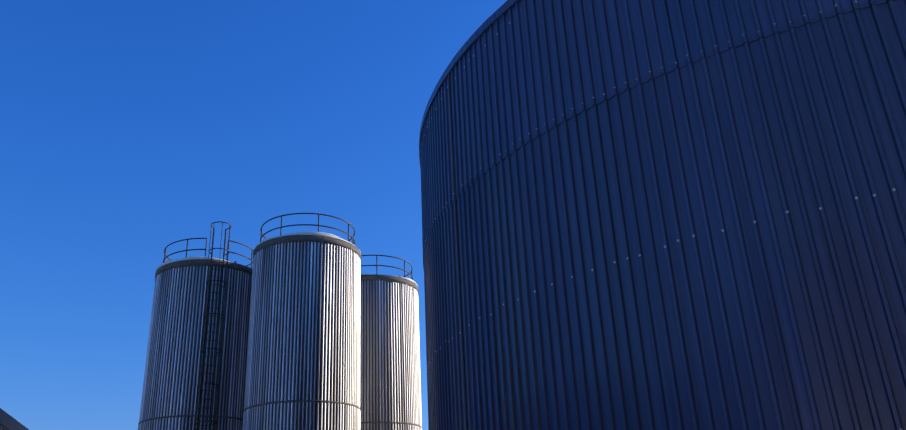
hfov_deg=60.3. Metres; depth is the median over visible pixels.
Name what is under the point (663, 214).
storage tank
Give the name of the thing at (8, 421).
roof
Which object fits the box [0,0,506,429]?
sky
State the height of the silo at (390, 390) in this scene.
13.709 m
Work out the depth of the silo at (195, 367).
28.37 m
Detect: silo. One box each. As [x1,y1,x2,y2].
[138,221,253,429]
[242,213,360,429]
[360,255,421,429]
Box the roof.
[0,408,28,429]
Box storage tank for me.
[419,0,905,429]
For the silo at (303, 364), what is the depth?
27.11 m

